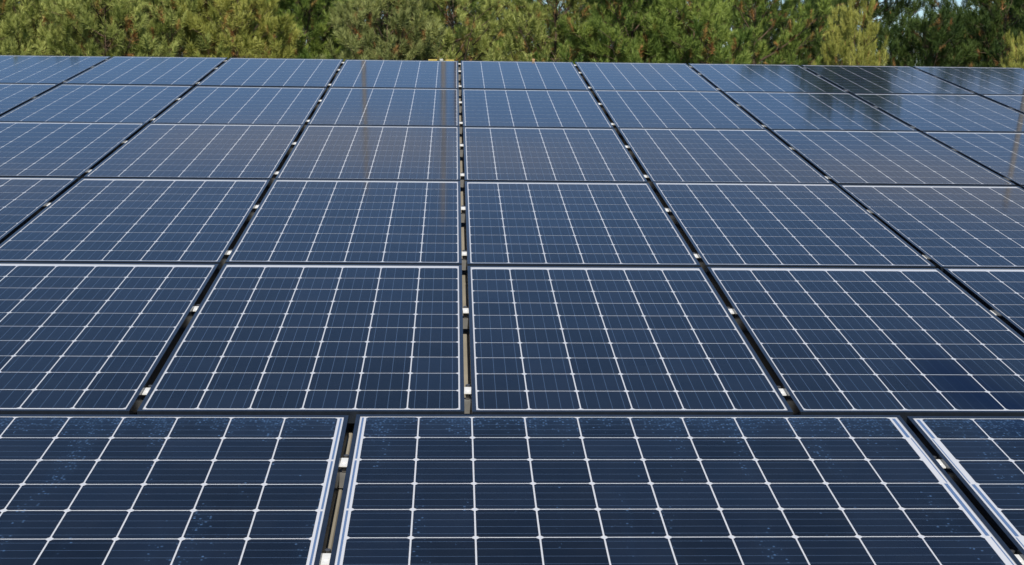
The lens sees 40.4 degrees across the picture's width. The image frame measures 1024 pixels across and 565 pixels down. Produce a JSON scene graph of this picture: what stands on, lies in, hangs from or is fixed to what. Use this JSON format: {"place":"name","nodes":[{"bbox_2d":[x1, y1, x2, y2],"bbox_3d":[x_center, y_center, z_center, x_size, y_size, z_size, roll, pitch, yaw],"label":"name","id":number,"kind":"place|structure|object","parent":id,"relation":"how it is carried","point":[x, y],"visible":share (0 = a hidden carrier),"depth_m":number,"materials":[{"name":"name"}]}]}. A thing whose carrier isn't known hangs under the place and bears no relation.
{"place":"outdoors","nodes":[
{"label":"outdoors","id":0,"kind":"place"},
{"bbox_2d":[321,0,992,64],"label":"sky","id":1,"kind":"structure","parent":0,"point":[921,11],"materials":[{"name":"white"}]},
{"bbox_3d":[-0.380,-1.268,10.285,10.500,0.069,0.046,0,16,-2],"label":"rail","id":2,"kind":"object","parent":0,"visible":0},
{"bbox_2d":[0,83,58,115],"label":"solar panel","id":3,"kind":"object","parent":2,"relation":"on","point":[13,96],"visible":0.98,"depth_m":10.22,"materials":[{"name":"blue"}]},
{"bbox_2d":[852,93,1023,132],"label":"solar panel","id":4,"kind":"object","parent":2,"relation":"on","point":[921,113],"visible":0.98,"depth_m":10.13,"materials":[{"name":"blue"}]},
{"bbox_2d":[980,94,1023,113],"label":"solar panel","id":5,"kind":"object","parent":2,"relation":"on","point":[1015,102],"visible":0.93,"depth_m":10.73,"materials":[{"name":"blue"}]},
{"bbox_3d":[-0.346,-1.022,9.440,10.500,0.069,0.046,0,16,-2],"label":"rail","id":6,"kind":"object","parent":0,"visible":0},
{"bbox_2d":[0,84,192,125],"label":"solar panel","id":7,"kind":"object","parent":6,"relation":"on","point":[146,104],"visible":0.99,"depth_m":9.82,"materials":[{"name":"blue"}]},
{"bbox_2d":[151,86,325,129],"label":"solar panel","id":8,"kind":"object","parent":6,"relation":"on","point":[247,105],"visible":0.99,"depth_m":9.86,"materials":[{"name":"blue"}]},
{"bbox_2d":[307,87,458,126],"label":"solar panel","id":9,"kind":"object","parent":6,"relation":"on","point":[389,106],"visible":0.99,"depth_m":9.90,"materials":[{"name":"blue"}]},
{"bbox_2d":[462,89,612,128],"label":"solar panel","id":10,"kind":"object","parent":6,"relation":"on","point":[533,108],"visible":1,"depth_m":9.94,"materials":[{"name":"blue"}]},
{"bbox_2d":[593,90,765,132],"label":"solar panel","id":11,"kind":"object","parent":6,"relation":"on","point":[671,109],"visible":1,"depth_m":9.99,"materials":[{"name":"blue"}]},
{"bbox_2d":[723,92,916,131],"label":"solar panel","id":12,"kind":"object","parent":6,"relation":"on","point":[769,111],"visible":0.99,"depth_m":10.03,"materials":[{"name":"blue"}]},
{"bbox_3d":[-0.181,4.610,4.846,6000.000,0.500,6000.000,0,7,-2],"label":"ground","id":13,"kind":"structure","parent":0,"visible":0},
{"bbox_2d":[0,0,45,55],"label":"pine tree","id":14,"kind":"object","parent":13,"relation":"on","point":[5,34],"visible":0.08,"depth_m":17.30,"materials":[{"name":"green plant"}]},
{"bbox_2d":[2,0,54,44],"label":"pine tree","id":15,"kind":"object","parent":13,"relation":"on","point":[21,18],"depth_m":21.33,"materials":[{"name":"green plant"}]},
{"bbox_2d":[0,0,113,55],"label":"pine tree","id":16,"kind":"object","parent":13,"relation":"on","point":[29,8],"visible":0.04,"depth_m":17.56,"materials":[{"name":"green plant"}]},
{"bbox_2d":[33,0,179,56],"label":"pine tree","id":17,"kind":"object","parent":13,"relation":"on","point":[68,18],"visible":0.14,"depth_m":17.09,"materials":[{"name":"green plant"}]},
{"bbox_2d":[96,0,240,56],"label":"pine tree","id":18,"kind":"object","parent":13,"relation":"on","point":[150,21],"depth_m":21.71,"materials":[{"name":"green plant"}]},
{"bbox_2d":[96,0,259,57],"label":"pine tree","id":19,"kind":"object","parent":13,"relation":"on","point":[174,30],"visible":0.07,"depth_m":17.84,"materials":[{"name":"green plant"}]},
{"bbox_2d":[174,0,300,58],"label":"pine tree","id":20,"kind":"object","parent":13,"relation":"on","point":[248,42],"visible":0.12,"depth_m":17.83,"materials":[{"name":"green plant"}]},
{"bbox_2d":[230,0,365,56],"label":"pine tree","id":21,"kind":"object","parent":13,"relation":"on","point":[296,2],"depth_m":22.56,"materials":[{"name":"green plant"}]},
{"bbox_2d":[246,0,372,58],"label":"pine tree","id":22,"kind":"object","parent":13,"relation":"on","point":[322,27],"visible":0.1,"depth_m":19.54,"materials":[{"name":"green plant"}]},
{"bbox_2d":[295,0,461,57],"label":"pine tree","id":23,"kind":"object","parent":13,"relation":"on","point":[384,16],"depth_m":23.09,"materials":[{"name":"green plant"}]},
{"bbox_2d":[312,0,447,61],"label":"pine tree","id":24,"kind":"object","parent":13,"relation":"on","point":[388,46],"visible":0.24,"depth_m":18.11,"materials":[{"name":"green plant"}]},
{"bbox_2d":[374,0,496,62],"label":"pine tree","id":25,"kind":"object","parent":13,"relation":"on","point":[455,31],"visible":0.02,"depth_m":23.75,"materials":[{"name":"green plant"}]},
{"bbox_2d":[392,0,535,72],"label":"pine tree","id":26,"kind":"object","parent":13,"relation":"on","point":[490,34],"visible":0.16,"depth_m":18.96,"materials":[{"name":"green plant"}]},
{"bbox_2d":[135,73,793,550],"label":"building","id":27,"kind":"structure","parent":13,"relation":"on","point":[467,381],"depth_m":5.14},
{"bbox_2d":[136,398,471,413],"bbox_3d":[-0.144,0.412,4.522,10.500,0.069,0.046,0,16,-2],"label":"mounting rail","id":28,"kind":"object","parent":27,"relation":"on","point":[467,407],"visible":0.07,"depth_m":4.50,"materials":[{"name":"metal"}]},
{"bbox_2d":[0,262,218,414],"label":"solar panel","id":29,"kind":"object","parent":28,"relation":"on","point":[89,338],"visible":1,"depth_m":5.01,"materials":[{"name":"blue"}]},
{"bbox_2d":[142,385,151,396],"bbox_3d":[-1.167,0.360,4.473,0.023,0.040,0.082,0,16,-3],"label":"clamp","id":30,"kind":"object","parent":28,"relation":"on","point":[145,391],"visible":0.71,"depth_m":4.45,"materials":[{"name":"metal"}]},
{"bbox_2d":[137,264,463,422],"bbox_3d":[-0.679,0.178,5.088,1.000,0.040,1.680,0,16,-2],"label":"solar panel","id":31,"kind":"object","parent":28,"relation":"on","point":[351,340],"visible":0.99,"depth_m":4.88,"materials":[{"name":"blue"}]},
{"bbox_2d":[464,384,470,398],"bbox_3d":[-0.144,0.361,4.529,0.022,0.041,0.082,1,16,-1],"label":"clamp","id":32,"kind":"object","parent":28,"relation":"on","point":[467,390],"visible":1,"depth_m":4.51,"materials":[{"name":"metal"}]},
{"bbox_2d":[467,266,792,414],"bbox_3d":[0.343,0.185,5.132,1.000,0.042,1.680,0,16,-2],"label":"solar panel","id":33,"kind":"object","parent":28,"relation":"on","point":[566,340],"visible":0.98,"depth_m":4.92,"materials":[{"name":"blue"}]},
{"bbox_2d":[777,386,786,396],"bbox_3d":[0.879,0.369,4.565,0.022,0.041,0.082,1,16,-1],"label":"clamp","id":34,"kind":"object","parent":28,"relation":"on","point":[782,391],"visible":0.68,"depth_m":4.54,"materials":[{"name":"metal"}]},
{"bbox_2d":[707,267,1023,421],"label":"solar panel","id":35,"kind":"object","parent":28,"relation":"on","point":[903,343],"visible":1,"depth_m":5.04,"materials":[{"name":"blue"}]},
{"bbox_2d":[943,268,1023,337],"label":"solar panel","id":36,"kind":"object","parent":28,"relation":"on","point":[999,292],"visible":0.97,"depth_m":5.71,"materials":[{"name":"blue"}]},
{"bbox_2d":[337,469,345,487],"bbox_3d":[-0.122,0.572,3.975,10.500,0.069,0.046,0,16,-2],"label":"mounting rail","id":37,"kind":"object","parent":27,"relation":"on","point":[341,480],"depth_m":3.94,"materials":[{"name":"metal"}]},
{"bbox_2d":[0,414,348,564],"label":"solar panel","id":38,"kind":"object","parent":37,"relation":"on","point":[168,489],"visible":1,"depth_m":3.73,"materials":[{"name":"blue"}]},
{"bbox_2d":[339,454,348,471],"bbox_3d":[-0.475,0.521,3.960,0.022,0.041,0.082,1,16,0],"label":"clamp","id":39,"kind":"object","parent":37,"relation":"on","point":[343,462],"visible":0.87,"depth_m":3.94,"materials":[{"name":"metal"}]},
{"bbox_2d":[329,414,1021,564],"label":"solar panel","id":40,"kind":"object","parent":37,"relation":"on","point":[651,489],"visible":1,"depth_m":3.74,"materials":[{"name":"blue"}]},
{"bbox_2d":[934,456,945,467],"bbox_3d":[1.228,0.533,4.024,0.022,0.041,0.082,0,16,-2],"label":"clamp","id":41,"kind":"object","parent":37,"relation":"on","point":[940,463],"visible":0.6,"depth_m":4.00,"materials":[{"name":"metal"}]},
{"bbox_2d":[270,179,464,186],"bbox_3d":[-0.279,-0.544,7.801,10.500,0.069,0.046,0,16,-2],"label":"mounting rail","id":42,"kind":"object","parent":27,"relation":"on","point":[462,183],"visible":0.04,"depth_m":7.78,"materials":[{"name":"metal"}]},
{"bbox_2d":[0,122,145,180],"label":"solar panel","id":43,"kind":"object","parent":42,"relation":"on","point":[79,150],"visible":0.98,"depth_m":8.31,"materials":[{"name":"blue"}]},
{"bbox_2d":[84,123,302,184],"bbox_3d":[-1.837,-0.783,8.323,1.000,0.040,1.680,0,16,-2],"label":"solar panel","id":44,"kind":"object","parent":42,"relation":"on","point":[199,151],"visible":0.99,"depth_m":8.19,"materials":[{"name":"blue"}]},
{"bbox_2d":[275,125,459,180],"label":"solar panel","id":45,"kind":"object","parent":42,"relation":"on","point":[354,152],"visible":0.98,"depth_m":8.24,"materials":[{"name":"blue"}]},
{"bbox_2d":[463,127,647,182],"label":"solar panel","id":46,"kind":"object","parent":42,"relation":"on","point":[507,154],"visible":1,"depth_m":8.28,"materials":[{"name":"blue"}]},
{"bbox_2d":[617,128,832,187],"bbox_3d":[1.232,-0.766,8.454,1.000,0.040,1.680,0,16,-2],"label":"solar panel","id":47,"kind":"object","parent":42,"relation":"on","point":[714,155],"visible":0.99,"depth_m":8.33,"materials":[{"name":"blue"}]},
{"bbox_2d":[771,130,1015,185],"bbox_3d":[2.255,-0.761,8.497,1.000,0.040,1.680,0,16,-2],"label":"solar panel","id":48,"kind":"object","parent":42,"relation":"on","point":[844,157],"visible":1,"depth_m":8.36,"materials":[{"name":"blue"}]},
{"bbox_2d":[922,132,1023,187],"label":"solar panel","id":49,"kind":"object","parent":42,"relation":"on","point":[1001,154],"visible":0.95,"depth_m":8.76,"materials":[{"name":"blue"}]},
{"bbox_2d":[428,59,453,60],"bbox_3d":[-0.638,-1.963,12.533,0.260,0.096,0.056,0,16,-2],"label":"roof bracket","id":50,"kind":"object","parent":27,"relation":"on","point":[440,60],"visible":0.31,"depth_m":12.50,"materials":[{"name":"yellow metal"}]},
{"bbox_2d":[461,213,465,222],"bbox_3d":[-0.246,-0.312,7.006,10.500,0.069,0.046,0,16,-2],"label":"mounting rail","id":51,"kind":"object","parent":27,"relation":"on","point":[463,218],"visible":0.05,"depth_m":6.98,"materials":[{"name":"metal"}]},
{"bbox_2d":[461,205,464,213],"bbox_3d":[-0.246,-0.361,7.005,0.022,0.041,0.082,0,16,-3],"label":"clamp","id":52,"kind":"object","parent":51,"relation":"on","point":[462,209],"visible":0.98,"depth_m":6.99,"materials":[{"name":"metal"}]},
{"bbox_2d":[463,316,468,328],"bbox_3d":[-0.179,0.166,5.366,10.500,0.069,0.046,0,16,-2],"label":"mounting rail","id":53,"kind":"object","parent":27,"relation":"on","point":[465,323],"visible":0.07,"depth_m":5.34,"materials":[{"name":"metal"}]},
{"bbox_2d":[463,306,468,317],"bbox_3d":[-0.179,0.120,5.359,0.022,0.041,0.082,0,16,-4],"label":"clamp","id":54,"kind":"object","parent":53,"relation":"on","point":[465,310],"visible":1,"depth_m":5.34,"materials":[{"name":"metal"}]},
{"bbox_2d":[462,259,700,269],"bbox_3d":[-0.211,-0.066,6.162,10.500,0.069,0.046,0,16,-2],"label":"mounting rail","id":55,"kind":"object","parent":27,"relation":"on","point":[464,264],"visible":0.05,"depth_m":6.14,"materials":[{"name":"metal"}]},
{"bbox_2d":[0,177,77,243],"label":"solar panel","id":56,"kind":"object","parent":55,"relation":"on","point":[24,200],"visible":0.97,"depth_m":7.01,"materials":[{"name":"blue"}]},
{"bbox_2d":[0,178,269,270],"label":"solar panel","id":57,"kind":"object","parent":55,"relation":"on","point":[143,220],"visible":1,"depth_m":6.53,"materials":[{"name":"blue"}]},
{"bbox_2d":[225,179,461,264],"bbox_3d":[-0.747,-0.300,6.727,1.000,0.041,1.680,0,16,-2],"label":"solar panel","id":58,"kind":"object","parent":55,"relation":"on","point":[398,222],"visible":0.98,"depth_m":6.57,"materials":[{"name":"blue"}]},
{"bbox_2d":[462,250,466,259],"bbox_3d":[-0.211,-0.116,6.167,0.022,0.041,0.082,1,16,-2],"label":"clamp","id":59,"kind":"object","parent":55,"relation":"on","point":[464,253],"visible":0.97,"depth_m":6.14,"materials":[{"name":"metal"}]},
{"bbox_2d":[465,181,699,266],"bbox_3d":[0.276,-0.292,6.771,1.000,0.040,1.680,0,16,-2],"label":"solar panel","id":60,"kind":"object","parent":55,"relation":"on","point":[603,224],"visible":0.98,"depth_m":6.61,"materials":[{"name":"blue"}]},
{"bbox_2d":[652,182,935,273],"bbox_3d":[1.299,-0.289,6.814,1.000,0.040,1.680,0,16,-2],"label":"solar panel","id":61,"kind":"object","parent":55,"relation":"on","point":[774,225],"visible":0.99,"depth_m":6.66,"materials":[{"name":"blue"}]},
{"bbox_2d":[838,185,1023,271],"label":"solar panel","id":62,"kind":"object","parent":55,"relation":"on","point":[940,227],"visible":0.98,"depth_m":6.89,"materials":[{"name":"blue"}]},
{"label":"rail","id":63,"kind":"object","parent":27,"relation":"on","visible":0},
{"bbox_2d":[0,55,110,84],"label":"solar panel","id":64,"kind":"object","parent":63,"relation":"on","point":[27,69],"visible":0.98,"depth_m":11.57,"materials":[{"name":"blue"}]},
{"bbox_2d":[63,56,227,87],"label":"solar panel","id":65,"kind":"object","parent":63,"relation":"on","point":[139,70],"visible":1,"depth_m":11.46,"materials":[{"name":"blue"}]},
{"bbox_2d":[197,58,342,91],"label":"solar panel","id":66,"kind":"object","parent":63,"relation":"on","point":[270,72],"visible":1,"depth_m":11.49,"materials":[{"name":"blue"}]},
{"bbox_2d":[330,59,458,88],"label":"solar panel","id":67,"kind":"object","parent":63,"relation":"on","point":[396,74],"visible":1,"depth_m":11.54,"materials":[{"name":"blue"}]},
{"bbox_2d":[461,61,589,89],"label":"solar panel","id":68,"kind":"object","parent":63,"relation":"on","point":[516,75],"visible":0.99,"depth_m":11.59,"materials":[{"name":"blue"}]},
{"bbox_2d":[575,62,718,93],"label":"solar panel","id":69,"kind":"object","parent":63,"relation":"on","point":[641,76],"visible":0.99,"depth_m":11.65,"materials":[{"name":"blue"}]},
{"bbox_2d":[688,63,847,92],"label":"solar panel","id":70,"kind":"object","parent":63,"relation":"on","point":[722,78],"visible":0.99,"depth_m":11.68,"materials":[{"name":"blue"}]},
{"bbox_2d":[801,65,975,94],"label":"solar panel","id":71,"kind":"object","parent":63,"relation":"on","point":[882,79],"visible":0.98,"depth_m":11.72,"materials":[{"name":"blue"}]},
{"bbox_2d":[912,66,1023,95],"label":"solar panel","id":72,"kind":"object","parent":63,"relation":"on","point":[979,81],"visible":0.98,"depth_m":11.96,"materials":[{"name":"blue"}]},
{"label":"rail","id":73,"kind":"object","parent":27,"relation":"on","visible":0},
{"bbox_2d":[320,548,330,564],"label":"clamp","id":74,"kind":"object","parent":73,"relation":"on","point":[326,556],"visible":0.92,"depth_m":3.39,"materials":[{"name":"metal"}]},
{"bbox_2d":[906,416,1023,559],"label":"solar panel","id":75,"kind":"object","parent":73,"relation":"on","point":[981,458],"visible":0.98,"depth_m":4.01,"materials":[{"name":"blue"}]},
{"bbox_2d":[1011,550,1023,564],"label":"clamp","id":76,"kind":"object","parent":73,"relation":"on","point":[1019,558],"visible":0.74,"depth_m":3.45,"materials":[{"name":"metal"}]},
{"bbox_2d":[439,0,569,61],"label":"pine tree","id":77,"kind":"object","parent":13,"relation":"on","point":[501,41],"visible":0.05,"depth_m":24.04,"materials":[{"name":"green plant"}]},
{"bbox_2d":[487,0,620,61],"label":"pine tree","id":78,"kind":"object","parent":13,"relation":"on","point":[535,27],"visible":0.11,"depth_m":19.40,"materials":[{"name":"green plant"}]},
{"bbox_2d":[533,0,645,61],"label":"pine tree","id":79,"kind":"object","parent":13,"relation":"on","point":[573,14],"visible":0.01,"depth_m":23.83,"materials":[{"name":"green plant"}]},
{"bbox_2d":[533,0,702,63],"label":"pine tree","id":80,"kind":"object","parent":13,"relation":"on","point":[625,42],"visible":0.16,"depth_m":18.62,"materials":[{"name":"green plant"}]},
{"bbox_2d":[574,0,757,63],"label":"pine tree","id":81,"kind":"object","parent":13,"relation":"on","point":[650,2],"visible":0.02,"depth_m":23.01,"materials":[{"name":"green plant"}]},
{"bbox_2d":[635,0,753,64],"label":"pine tree","id":82,"kind":"object","parent":13,"relation":"on","point":[716,20],"visible":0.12,"depth_m":18.43,"materials":[{"name":"green plant"}]},
{"bbox_2d":[680,0,835,65],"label":"pine tree","id":83,"kind":"object","parent":13,"relation":"on","point":[784,45],"visible":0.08,"depth_m":20.07,"materials":[{"name":"green plant"}]},
{"bbox_2d":[702,0,828,64],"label":"pine tree","id":84,"kind":"object","parent":13,"relation":"on","point":[794,2],"visible":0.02,"depth_m":24.08,"materials":[{"name":"green plant"}]},
{"bbox_2d":[732,0,870,63],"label":"pine tree","id":85,"kind":"object","parent":13,"relation":"on","point":[856,4],"visible":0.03,"depth_m":31.09,"materials":[{"name":"green plant"}]},
{"bbox_2d":[764,0,857,64],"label":"pine tree","id":86,"kind":"object","parent":13,"relation":"on","point":[810,47],"visible":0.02,"depth_m":24.70,"materials":[{"name":"green plant"}]},
{"bbox_2d":[812,0,888,65],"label":"pine tree","id":87,"kind":"object","parent":13,"relation":"on","point":[843,48],"visible":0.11,"depth_m":17.88,"materials":[{"name":"green plant"}]},
{"bbox_2d":[842,13,924,65],"bbox_3d":[6.550,-1.395,24.500,3.376,6.626,3.117,-1,7,-15],"label":"pine tree","id":88,"kind":"object","parent":13,"relation":"on","point":[882,33],"visible":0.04,"depth_m":23.93,"materials":[{"name":"green plant"}]},
{"bbox_2d":[833,0,937,64],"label":"pine tree","id":89,"kind":"object","parent":13,"relation":"on","point":[891,13],"visible":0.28,"depth_m":31.84,"materials":[{"name":"green plant"}]},
{"bbox_2d":[876,3,980,66],"bbox_3d":[5.958,-0.778,20.151,2.972,6.476,2.710,3,7,15],"label":"pine tree","id":90,"kind":"object","parent":13,"relation":"on","point":[935,42],"visible":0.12,"depth_m":19.63,"materials":[{"name":"green plant"}]},
{"bbox_2d":[921,0,983,38],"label":"pine tree","id":91,"kind":"object","parent":13,"relation":"on","point":[935,4],"visible":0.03,"depth_m":32.67,"materials":[{"name":"green plant"}]},
{"bbox_2d":[913,0,1003,66],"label":"pine tree","id":92,"kind":"object","parent":13,"relation":"on","point":[938,12],"depth_m":23.36,"materials":[{"name":"green plant"}]},
{"bbox_2d":[927,0,1023,67],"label":"pine tree","id":93,"kind":"object","parent":13,"relation":"on","point":[995,50],"visible":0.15,"depth_m":19.88,"materials":[{"name":"green plant"}]},
{"bbox_2d":[956,0,1023,60],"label":"pine tree","id":94,"kind":"object","parent":13,"relation":"on","point":[981,5],"visible":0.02,"depth_m":23.60,"materials":[{"name":"green plant"}]},
{"bbox_2d":[1000,29,1023,68],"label":"pine tree","id":95,"kind":"object","parent":13,"relation":"on","point":[1010,44],"visible":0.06,"depth_m":16.73,"materials":[{"name":"green plant"}]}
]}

